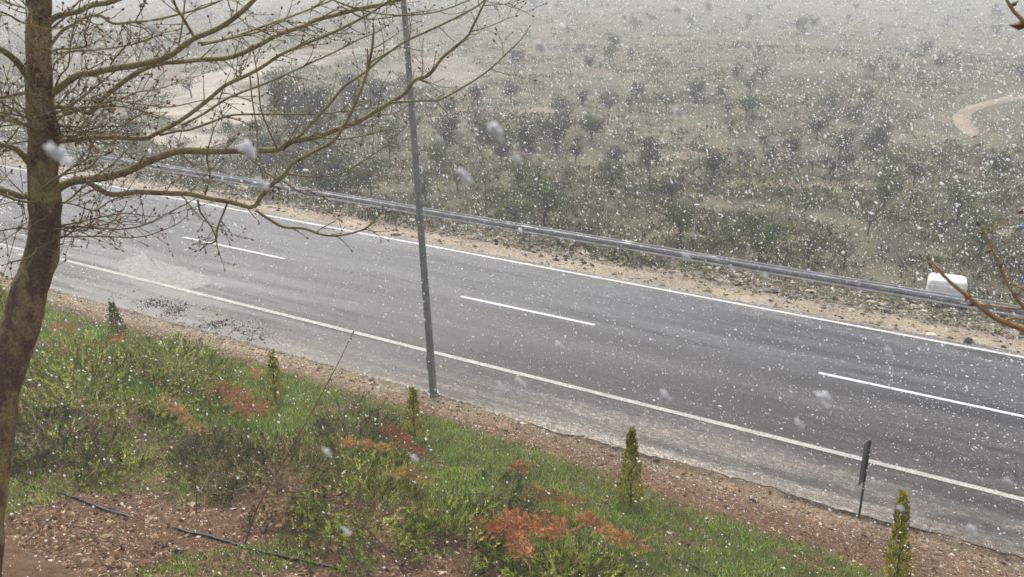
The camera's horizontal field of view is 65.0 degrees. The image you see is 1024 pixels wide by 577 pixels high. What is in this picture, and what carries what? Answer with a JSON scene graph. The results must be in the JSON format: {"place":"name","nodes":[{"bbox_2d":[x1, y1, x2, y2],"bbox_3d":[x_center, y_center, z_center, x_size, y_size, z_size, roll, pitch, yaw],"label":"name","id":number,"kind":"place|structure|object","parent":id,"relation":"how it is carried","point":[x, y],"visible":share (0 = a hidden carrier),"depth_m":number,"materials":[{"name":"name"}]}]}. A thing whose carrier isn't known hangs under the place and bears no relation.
{"place":"outdoors","nodes":[
{"label":"outdoors","id":0,"kind":"place"},
{"bbox_2d":[244,45,425,55],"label":"dirt track","id":1,"kind":"structure","parent":0,"point":[317,50],"depth_m":96.51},
{"bbox_2d":[0,293,931,576],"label":"grass","id":2,"kind":"structure","parent":0,"point":[302,417],"depth_m":13.79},
{"bbox_2d":[0,0,1023,576],"bbox_3d":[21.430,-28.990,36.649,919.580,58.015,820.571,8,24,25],"label":"ground","id":3,"kind":"structure","parent":0,"point":[22,560],"depth_m":48.09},
{"bbox_2d":[11,396,126,481],"bbox_3d":[-6.971,2.229,12.356,1.865,1.081,3.191,-14,24,-28],"label":"spreading conifer","id":4,"kind":"object","parent":3,"relation":"on","point":[24,434],"visible":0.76,"depth_m":12.24,"materials":[{"name":"green plant"}]},
{"bbox_2d":[12,328,188,484],"bbox_3d":[-7.859,1.840,14.962,3.240,2.165,8.959,-11,23,-22],"label":"spreading conifer","id":5,"kind":"object","parent":3,"relation":"on","point":[80,364],"visible":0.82,"depth_m":14.21,"materials":[{"name":"green plant"}]},
{"bbox_2d":[42,318,106,370],"bbox_3d":[-9.602,1.156,17.869,0.694,0.559,4.330,-20,27,-38],"label":"dead conifer spray","id":6,"kind":"object","parent":5,"relation":"attached to","point":[57,328],"visible":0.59,"depth_m":18.54,"materials":[{"name":"brown plant"}]},
{"bbox_2d":[151,389,213,434],"bbox_3d":[-5.827,2.130,14.000,0.488,0.382,2.512,-18,26,-35],"label":"dead conifer spray","id":7,"kind":"object","parent":5,"relation":"attached to","point":[172,409],"visible":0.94,"depth_m":14.05,"materials":[{"name":"brown plant"}]},
{"bbox_2d":[106,301,128,339],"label":"conifer sapling","id":8,"kind":"object","parent":3,"relation":"on","point":[113,311],"visible":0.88,"depth_m":19.71,"materials":[{"name":"green plant"}]},
{"bbox_2d":[118,113,145,141],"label":"hillside tree","id":9,"kind":"object","parent":3,"relation":"on","point":[132,125],"visible":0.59,"depth_m":51.16,"materials":[{"name":"green plant"}]},
{"bbox_2d":[98,331,241,422],"bbox_3d":[-7.277,1.809,17.257,2.761,1.734,6.757,-10,22,-19],"label":"spreading conifer","id":10,"kind":"object","parent":3,"relation":"on","point":[202,358],"visible":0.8,"depth_m":17.12,"materials":[{"name":"green plant"}]},
{"bbox_2d":[198,376,275,421],"bbox_3d":[-5.275,2.054,15.440,0.854,0.445,2.329,-19,27,-38],"label":"dead conifer spray","id":11,"kind":"object","parent":10,"relation":"attached to","point":[231,389],"visible":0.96,"depth_m":15.47,"materials":[{"name":"brown plant"}]},
{"bbox_2d":[10,473,349,573],"bbox_3d":[-4.799,3.099,10.665,6.568,0.711,0.380,6,22,19],"label":"irrigation hose","id":12,"kind":"object","parent":3,"relation":"on","point":[184,530],"visible":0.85,"depth_m":10.31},
{"bbox_2d":[162,417,270,502],"bbox_3d":[-4.644,2.684,12.585,1.644,0.957,3.174,-7,22,-13],"label":"spreading conifer","id":13,"kind":"object","parent":3,"relation":"on","point":[216,439],"visible":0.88,"depth_m":12.62,"materials":[{"name":"green plant"}]},
{"bbox_2d":[248,153,275,179],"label":"hillside tree","id":14,"kind":"object","parent":3,"relation":"on","point":[264,165],"visible":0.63,"depth_m":42.54,"materials":[{"name":"green plant"}]},
{"bbox_2d":[256,131,283,157],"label":"hillside tree","id":15,"kind":"object","parent":3,"relation":"on","point":[263,141],"visible":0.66,"depth_m":47.35,"materials":[{"name":"green plant"}]},
{"bbox_2d":[0,0,546,576],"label":"bare tree","id":16,"kind":"object","parent":3,"relation":"on","point":[24,314],"visible":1,"depth_m":4.70,"materials":[{"name":"brown plant"}]},
{"bbox_2d":[263,348,286,401],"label":"conifer sapling","id":17,"kind":"object","parent":3,"relation":"on","point":[274,366],"visible":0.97,"depth_m":16.60,"materials":[{"name":"green plant"}]},
{"bbox_2d":[205,429,360,536],"bbox_3d":[-3.446,2.872,12.253,2.315,1.323,4.000,-4,21,-6],"label":"spreading conifer","id":18,"kind":"object","parent":3,"relation":"on","point":[316,449],"visible":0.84,"depth_m":12.19,"materials":[{"name":"green plant"}]},
{"bbox_2d":[262,66,311,138],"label":"hillside tree","id":19,"kind":"object","parent":3,"relation":"on","point":[277,91],"visible":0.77,"depth_m":49.94,"materials":[{"name":"green plant"}]},
{"bbox_2d":[285,150,310,174],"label":"hillside tree","id":20,"kind":"object","parent":3,"relation":"on","point":[299,166],"visible":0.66,"depth_m":43.53,"materials":[{"name":"green plant"}]},
{"bbox_2d":[295,83,336,134],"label":"hillside tree","id":21,"kind":"object","parent":3,"relation":"on","point":[316,96],"visible":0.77,"depth_m":51.80,"materials":[{"name":"green plant"}]},
{"bbox_2d":[244,331,391,543],"bbox_3d":[-2.571,1.929,10.195,1.978,2.557,0.760,-11,23,-22],"label":"bare sapling","id":22,"kind":"object","parent":3,"relation":"on","point":[308,418],"visible":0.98,"depth_m":10.27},
{"bbox_2d":[289,143,378,192],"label":"hillside tree","id":23,"kind":"object","parent":3,"relation":"on","point":[336,161],"visible":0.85,"depth_m":40.29,"materials":[{"name":"green plant"}]},
{"bbox_2d":[335,70,371,105],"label":"hillside tree","id":24,"kind":"object","parent":3,"relation":"on","point":[350,90],"visible":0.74,"depth_m":64.53,"materials":[{"name":"green plant"}]},
{"bbox_2d":[308,396,409,460],"bbox_3d":[-2.924,2.630,15.248,2.097,1.193,2.766,8,24,25],"label":"shrub","id":25,"kind":"object","parent":3,"relation":"on","point":[365,419],"visible":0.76,"depth_m":15.40,"materials":[{"name":"green plant"}]},
{"bbox_2d":[332,435,400,457],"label":"dead conifer spray","id":26,"kind":"object","parent":25,"relation":"attached to","point":[371,445],"visible":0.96,"depth_m":13.38,"materials":[{"name":"brown plant"}]},
{"bbox_2d":[375,424,426,458],"bbox_3d":[-1.981,2.723,14.518,0.502,0.475,1.816,-14,24,-28],"label":"dead conifer spray","id":27,"kind":"object","parent":25,"relation":"attached to","point":[391,431],"visible":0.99,"depth_m":14.71,"materials":[{"name":"brown plant"}]},
{"bbox_2d":[346,150,396,194],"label":"hillside tree","id":28,"kind":"object","parent":3,"relation":"on","point":[366,163],"visible":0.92,"depth_m":40.04,"materials":[{"name":"green plant"}]},
{"bbox_2d":[287,445,460,576],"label":"spreading conifer","id":29,"kind":"object","parent":3,"relation":"on","point":[360,462],"visible":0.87,"depth_m":11.29,"materials":[{"name":"green plant"}]},
{"bbox_2d":[379,463,434,484],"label":"dead conifer spray","id":30,"kind":"object","parent":29,"relation":"attached to","point":[401,473],"visible":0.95,"depth_m":12.19,"materials":[{"name":"brown plant"}]},
{"bbox_2d":[373,121,404,159],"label":"hillside tree","id":31,"kind":"object","parent":3,"relation":"on","point":[390,137],"visible":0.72,"depth_m":47.52,"materials":[{"name":"green plant"}]},
{"bbox_2d":[403,384,425,439],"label":"conifer sapling","id":32,"kind":"object","parent":3,"relation":"on","point":[412,401],"visible":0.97,"depth_m":15.51,"materials":[{"name":"green plant"}]},
{"bbox_2d":[401,0,439,397],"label":"light pole","id":33,"kind":"object","parent":3,"relation":"on","point":[431,392],"visible":0.91,"depth_m":17.41,"materials":[{"name":"metal"}]},
{"bbox_2d":[411,173,435,200],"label":"hillside tree","id":34,"kind":"object","parent":3,"relation":"on","point":[423,188],"visible":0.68,"depth_m":39.62,"materials":[{"name":"green plant"}]},
{"bbox_2d":[423,137,448,170],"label":"hillside tree","id":35,"kind":"object","parent":3,"relation":"on","point":[437,156],"visible":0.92,"depth_m":44.38,"materials":[{"name":"green plant"}]},
{"bbox_2d":[426,119,458,159],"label":"hillside tree","id":36,"kind":"object","parent":3,"relation":"on","point":[445,132],"visible":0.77,"depth_m":46.84,"materials":[{"name":"green plant"}]},
{"bbox_2d":[429,108,461,138],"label":"hillside tree","id":37,"kind":"object","parent":3,"relation":"on","point":[452,118],"visible":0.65,"depth_m":51.61,"materials":[{"name":"green plant"}]},
{"bbox_2d":[382,484,518,576],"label":"spreading conifer","id":38,"kind":"object","parent":3,"relation":"on","point":[475,509],"visible":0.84,"depth_m":11.11,"materials":[{"name":"green plant"}]},
{"bbox_2d":[466,509,580,544],"bbox_3d":[0.128,3.270,11.185,1.698,0.546,0.803,-8,22,-15],"label":"dead conifer spray","id":39,"kind":"object","parent":38,"relation":"attached to","point":[526,521],"visible":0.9,"depth_m":11.22,"materials":[{"name":"orange plant"}]},
{"bbox_2d":[497,502,537,566],"bbox_3d":[0.048,3.354,11.007,0.464,0.491,1.638,-4,21,-5],"label":"dead conifer spray","id":40,"kind":"object","parent":39,"relation":"attached to","point":[512,537],"visible":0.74,"depth_m":10.77,"materials":[{"name":"brown plant"}]},
{"bbox_2d":[465,84,486,108],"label":"hillside tree","id":41,"kind":"object","parent":3,"relation":"on","point":[473,89],"visible":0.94,"depth_m":62.79,"materials":[{"name":"green plant"}]},
{"bbox_2d":[473,117,497,139],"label":"hillside tree","id":42,"kind":"object","parent":3,"relation":"on","point":[483,128],"visible":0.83,"depth_m":52.10,"materials":[{"name":"green plant"}]},
{"bbox_2d":[451,459,538,519],"bbox_3d":[-0.202,3.313,13.097,1.368,0.882,2.148,3,22,11],"label":"spreading conifer","id":43,"kind":"object","parent":3,"relation":"on","point":[510,504],"visible":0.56,"depth_m":13.10,"materials":[{"name":"green plant"}]},
{"bbox_2d":[518,482,592,511],"bbox_3d":[0.693,3.276,12.797,1.187,0.348,0.556,2,21,9],"label":"dead conifer spray","id":44,"kind":"object","parent":43,"relation":"attached to","point":[556,497],"visible":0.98,"depth_m":12.78,"materials":[{"name":"brown plant"}]},
{"bbox_2d":[5,321,988,576],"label":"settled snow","id":45,"kind":"structure","parent":3,"relation":"on","point":[283,499],"depth_m":11.10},
{"bbox_2d":[487,139,513,163],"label":"hillside tree","id":46,"kind":"object","parent":3,"relation":"on","point":[501,151],"visible":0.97,"depth_m":46.30,"materials":[{"name":"green plant"}]},
{"bbox_2d":[492,125,523,149],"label":"hillside tree","id":47,"kind":"object","parent":3,"relation":"on","point":[504,134],"visible":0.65,"depth_m":49.26,"materials":[{"name":"green plant"}]},
{"bbox_2d":[500,78,521,102],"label":"hillside tree","id":48,"kind":"object","parent":3,"relation":"on","point":[513,87],"visible":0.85,"depth_m":66.07,"materials":[{"name":"green plant"}]},
{"bbox_2d":[0,277,1022,576],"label":"soil clods","id":49,"kind":"object","parent":3,"relation":"on","point":[88,561],"visible":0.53,"depth_m":11.36,"materials":[{"name":"soil"}]},
{"bbox_2d":[0,0,1023,322],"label":"scrub","id":50,"kind":"object","parent":3,"relation":"on","point":[722,240],"visible":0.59,"depth_m":46.30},
{"bbox_2d":[0,147,1023,351],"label":"verge rubble","id":51,"kind":"object","parent":3,"relation":"on","point":[811,290],"visible":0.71,"depth_m":26.99,"materials":[{"name":"stone"}]},
{"bbox_2d":[0,137,1023,317],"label":"guardrail","id":52,"kind":"object","parent":3,"relation":"on","point":[830,279],"visible":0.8,"depth_m":27.41,"materials":[{"name":"metal"}]},
{"bbox_2d":[1,274,1023,576],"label":"dry straw","id":53,"kind":"object","parent":3,"relation":"on","point":[419,470],"visible":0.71,"depth_m":14.40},
{"bbox_2d":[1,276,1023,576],"bbox_3d":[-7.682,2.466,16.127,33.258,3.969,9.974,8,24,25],"label":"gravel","id":54,"kind":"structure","parent":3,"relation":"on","point":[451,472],"depth_m":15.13,"materials":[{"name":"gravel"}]},
{"bbox_2d":[3,284,1023,576],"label":"leaf litter","id":55,"kind":"object","parent":3,"relation":"on","point":[339,498],"visible":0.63,"depth_m":11.31,"materials":[{"name":"plant"}]},
{"bbox_2d":[496,192,537,222],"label":"hillside tree","id":56,"kind":"object","parent":3,"relation":"on","point":[509,206],"visible":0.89,"depth_m":36.25,"materials":[{"name":"green plant"}]},
{"bbox_2d":[503,153,534,187],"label":"hillside tree","id":57,"kind":"object","parent":3,"relation":"on","point":[517,174],"visible":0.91,"depth_m":41.68,"materials":[{"name":"green plant"}]},
{"bbox_2d":[514,122,541,154],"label":"hillside tree","id":58,"kind":"object","parent":3,"relation":"on","point":[527,137],"visible":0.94,"depth_m":49.18,"materials":[{"name":"green plant"}]},
{"bbox_2d":[511,159,573,226],"bbox_3d":[1.342,-3.940,35.220,2.582,3.300,2.132,15,27,37],"label":"hillside tree","id":59,"kind":"object","parent":3,"relation":"on","point":[545,200],"visible":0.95,"depth_m":35.24,"materials":[{"name":"green plant"}]},
{"bbox_2d":[543,121,575,152],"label":"hillside tree","id":60,"kind":"object","parent":3,"relation":"on","point":[556,133],"visible":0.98,"depth_m":50.16,"materials":[{"name":"green plant"}]},
{"bbox_2d":[549,94,569,114],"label":"hillside tree","id":61,"kind":"object","parent":3,"relation":"on","point":[555,105],"visible":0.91,"depth_m":59.17,"materials":[{"name":"green plant"}]},
{"bbox_2d":[491,532,632,576],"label":"spreading conifer","id":62,"kind":"object","parent":3,"relation":"on","point":[576,556],"visible":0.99,"depth_m":10.62,"materials":[{"name":"green plant"}]},
{"bbox_2d":[572,112,612,140],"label":"hillside tree","id":63,"kind":"object","parent":3,"relation":"on","point":[590,120],"visible":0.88,"depth_m":52.70,"materials":[{"name":"green plant"}]},
{"bbox_2d":[597,92,621,115],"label":"hillside tree","id":64,"kind":"object","parent":3,"relation":"on","point":[608,102],"visible":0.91,"depth_m":61.71,"materials":[{"name":"green plant"}]},
{"bbox_2d":[595,157,629,193],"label":"hillside tree","id":65,"kind":"object","parent":3,"relation":"on","point":[610,178],"visible":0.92,"depth_m":41.47,"materials":[{"name":"green plant"}]},
{"bbox_2d":[572,506,654,554],"bbox_3d":[1.405,3.529,11.817,1.563,0.312,0.537,18,29,41],"label":"dead conifer spray","id":66,"kind":"object","parent":3,"relation":"on","point":[624,539],"visible":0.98,"depth_m":11.77,"materials":[{"name":"brown plant"}]},
{"bbox_2d":[606,145,629,165],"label":"hillside tree","id":67,"kind":"object","parent":3,"relation":"on","point":[616,155],"visible":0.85,"depth_m":47.08,"materials":[{"name":"green plant"}]},
{"bbox_2d":[613,426,648,506],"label":"conifer sapling","id":68,"kind":"object","parent":3,"relation":"on","point":[631,440],"visible":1,"depth_m":13.73,"materials":[{"name":"green plant"}]},
{"bbox_2d":[628,81,646,107],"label":"hillside tree","id":69,"kind":"object","parent":3,"relation":"on","point":[635,94],"visible":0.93,"depth_m":64.88,"materials":[{"name":"green plant"}]},
{"bbox_2d":[632,135,666,182],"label":"hillside tree","id":70,"kind":"object","parent":3,"relation":"on","point":[654,152],"visible":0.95,"depth_m":43.56,"materials":[{"name":"green plant"}]},
{"bbox_2d":[656,175,685,200],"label":"hillside tree","id":71,"kind":"object","parent":3,"relation":"on","point":[669,189],"visible":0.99,"depth_m":40.55,"materials":[{"name":"green plant"}]},
{"bbox_2d":[658,199,702,241],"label":"hillside tree","id":72,"kind":"object","parent":3,"relation":"on","point":[675,218],"visible":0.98,"depth_m":33.96,"materials":[{"name":"green plant"}]},
{"bbox_2d":[683,80,710,100],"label":"hillside tree","id":73,"kind":"object","parent":3,"relation":"on","point":[694,91],"visible":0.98,"depth_m":69.07,"materials":[{"name":"grey plant"}]},
{"bbox_2d":[702,144,724,182],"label":"hillside tree","id":74,"kind":"object","parent":3,"relation":"on","point":[713,163],"visible":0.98,"depth_m":43.95,"materials":[{"name":"grey plant"}]},
{"bbox_2d":[732,145,759,176],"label":"hillside tree","id":75,"kind":"object","parent":3,"relation":"on","point":[746,156],"visible":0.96,"depth_m":46.32,"materials":[{"name":"grey plant"}]},
{"bbox_2d":[736,95,760,116],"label":"hillside tree","id":76,"kind":"object","parent":3,"relation":"on","point":[747,103],"visible":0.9,"depth_m":61.63,"materials":[{"name":"grey plant"}]},
{"bbox_2d":[731,210,794,261],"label":"hillside tree","id":77,"kind":"object","parent":3,"relation":"on","point":[767,239],"visible":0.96,"depth_m":31.77,"materials":[{"name":"green plant"}]},
{"bbox_2d":[781,128,806,159],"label":"hillside tree","id":78,"kind":"object","parent":3,"relation":"on","point":[795,144],"visible":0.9,"depth_m":49.98,"materials":[{"name":"grey plant"}]},
{"bbox_2d":[793,186,820,217],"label":"hillside tree","id":79,"kind":"object","parent":3,"relation":"on","point":[811,202],"visible":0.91,"depth_m":38.43,"materials":[{"name":"green plant"}]},
{"bbox_2d":[794,218,836,267],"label":"hillside tree","id":80,"kind":"object","parent":3,"relation":"on","point":[808,250],"visible":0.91,"depth_m":31.60,"materials":[{"name":"green plant"}]},
{"bbox_2d":[809,112,840,140],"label":"hillside tree","id":81,"kind":"object","parent":3,"relation":"on","point":[819,125],"visible":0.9,"depth_m":54.76,"materials":[{"name":"grey plant"}]},
{"bbox_2d":[813,91,844,113],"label":"hillside tree","id":82,"kind":"object","parent":3,"relation":"on","point":[832,101],"visible":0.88,"depth_m":62.26,"materials":[{"name":"grey plant"}]},
{"bbox_2d":[818,153,847,173],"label":"hillside tree","id":83,"kind":"object","parent":3,"relation":"on","point":[832,168],"visible":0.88,"depth_m":46.28,"materials":[{"name":"grey plant"}]},
{"bbox_2d":[825,130,861,159],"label":"hillside tree","id":84,"kind":"object","parent":3,"relation":"on","point":[840,141],"visible":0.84,"depth_m":50.40,"materials":[{"name":"grey plant"}]},
{"bbox_2d":[827,236,861,269],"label":"hillside tree","id":85,"kind":"object","parent":3,"relation":"on","point":[845,253],"visible":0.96,"depth_m":31.65,"materials":[{"name":"grey plant"}]},
{"bbox_2d":[858,437,871,517],"bbox_3d":[6.471,3.652,14.840,0.067,1.969,0.300,17,28,39],"label":"marker post","id":86,"kind":"object","parent":3,"relation":"on","point":[865,460],"visible":0.82,"depth_m":14.66,"materials":[{"name":"paint"}]},
{"bbox_2d":[856,204,886,234],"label":"hillside tree","id":87,"kind":"object","parent":3,"relation":"on","point":[870,220],"visible":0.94,"depth_m":36.83,"materials":[{"name":"grey plant"}]},
{"bbox_2d":[859,119,896,149],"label":"hillside tree","id":88,"kind":"object","parent":3,"relation":"on","point":[877,137],"visible":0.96,"depth_m":53.37,"materials":[{"name":"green plant"}]},
{"bbox_2d":[868,168,914,210],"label":"hillside tree","id":89,"kind":"object","parent":3,"relation":"on","point":[883,190],"visible":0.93,"depth_m":39.50,"materials":[{"name":"green plant"}]},
{"bbox_2d":[879,151,909,176],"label":"hillside tree","id":90,"kind":"object","parent":3,"relation":"on","point":[892,159],"visible":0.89,"depth_m":46.84,"materials":[{"name":"green plant"}]},
{"bbox_2d":[883,490,914,576],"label":"conifer sapling","id":91,"kind":"object","parent":3,"relation":"on","point":[901,521],"visible":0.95,"depth_m":11.95,"materials":[{"name":"green plant"}]},
{"bbox_2d":[889,243,927,276],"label":"hillside tree","id":92,"kind":"object","parent":3,"relation":"on","point":[903,262],"visible":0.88,"depth_m":31.16,"materials":[{"name":"grey plant"}]},
{"bbox_2d":[901,156,927,182],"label":"hillside tree","id":93,"kind":"object","parent":3,"relation":"on","point":[914,168],"visible":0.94,"depth_m":46.08,"materials":[{"name":"grey plant"}]},
{"bbox_2d":[926,273,967,306],"bbox_3d":[13.405,0.059,24.819,1.090,0.899,0.930,8,24,25],"label":"water tank","id":94,"kind":"object","parent":3,"relation":"on","point":[940,284],"visible":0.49,"depth_m":24.55,"materials":[{"name":"white plastic"}]},
{"bbox_2d":[935,181,989,224],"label":"hillside tree","id":95,"kind":"object","parent":3,"relation":"on","point":[959,200],"visible":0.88,"depth_m":38.14,"materials":[{"name":"green plant"}]},
{"bbox_2d":[926,0,1023,332],"bbox_3d":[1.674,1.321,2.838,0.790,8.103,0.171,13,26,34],"label":"budding tree","id":96,"kind":"object","parent":3,"relation":"on","point":[1018,25],"visible":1,"depth_m":2.44,"materials":[{"name":"brown plant"}]},
{"bbox_2d":[956,201,1013,258],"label":"hillside tree","id":97,"kind":"object","parent":3,"relation":"on","point":[982,244],"visible":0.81,"depth_m":32.71,"materials":[{"name":"green plant"}]},
{"bbox_2d":[982,152,1017,182],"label":"hillside tree","id":98,"kind":"object","parent":3,"relation":"on","point":[996,166],"visible":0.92,"depth_m":45.21,"materials":[{"name":"grey plant"}]},
{"bbox_2d":[0,163,1023,558],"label":"road","id":99,"kind":"structure","parent":0,"point":[818,477],"depth_m":21.04,"materials":[{"name":"asphalt"}]},
{"bbox_2d":[114,253,210,288],"bbox_3d":[-11.338,-0.494,25.796,4.220,0.215,1.612,13,26,33],"label":"road patch","id":100,"kind":"object","parent":99,"relation":"on","point":[172,272],"visible":0.96,"depth_m":25.83,"materials":[{"name":"asphalt"}]},
{"bbox_2d":[108,290,289,342],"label":"crumbled asphalt","id":101,"kind":"structure","parent":99,"relation":"on","point":[178,309],"depth_m":22.64,"materials":[{"name":"asphalt"}]},
{"bbox_2d":[0,243,1023,500],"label":"edge line","id":102,"kind":"object","parent":99,"relation":"on","point":[984,489],"visible":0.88,"depth_m":19.09,"materials":[{"name":"paint"}]},
{"bbox_2d":[0,165,1023,357],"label":"edge line","id":103,"kind":"object","parent":99,"relation":"on","point":[617,281],"visible":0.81,"depth_m":25.38,"materials":[{"name":"paint"}]},
{"bbox_2d":[460,296,594,325],"bbox_3d":[0.385,0.630,23.526,4.328,0.224,0.128,8,24,25],"label":"dash","id":104,"kind":"object","parent":99,"relation":"on","point":[527,310],"visible":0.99,"depth_m":23.50,"materials":[{"name":"paint"}]},
{"bbox_2d":[818,372,1023,416],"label":"dash","id":105,"kind":"object","parent":99,"relation":"on","point":[935,397],"visible":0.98,"depth_m":19.23,"materials":[{"name":"paint"}]},
{"bbox_2d":[0,0,1023,576],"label":"falling snow","id":106,"kind":"structure","parent":0,"point":[64,158],"depth_m":18.89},
{"bbox_2d":[952,95,1023,137],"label":"dirt track","id":107,"kind":"structure","parent":0,"point":[968,113],"depth_m":64.53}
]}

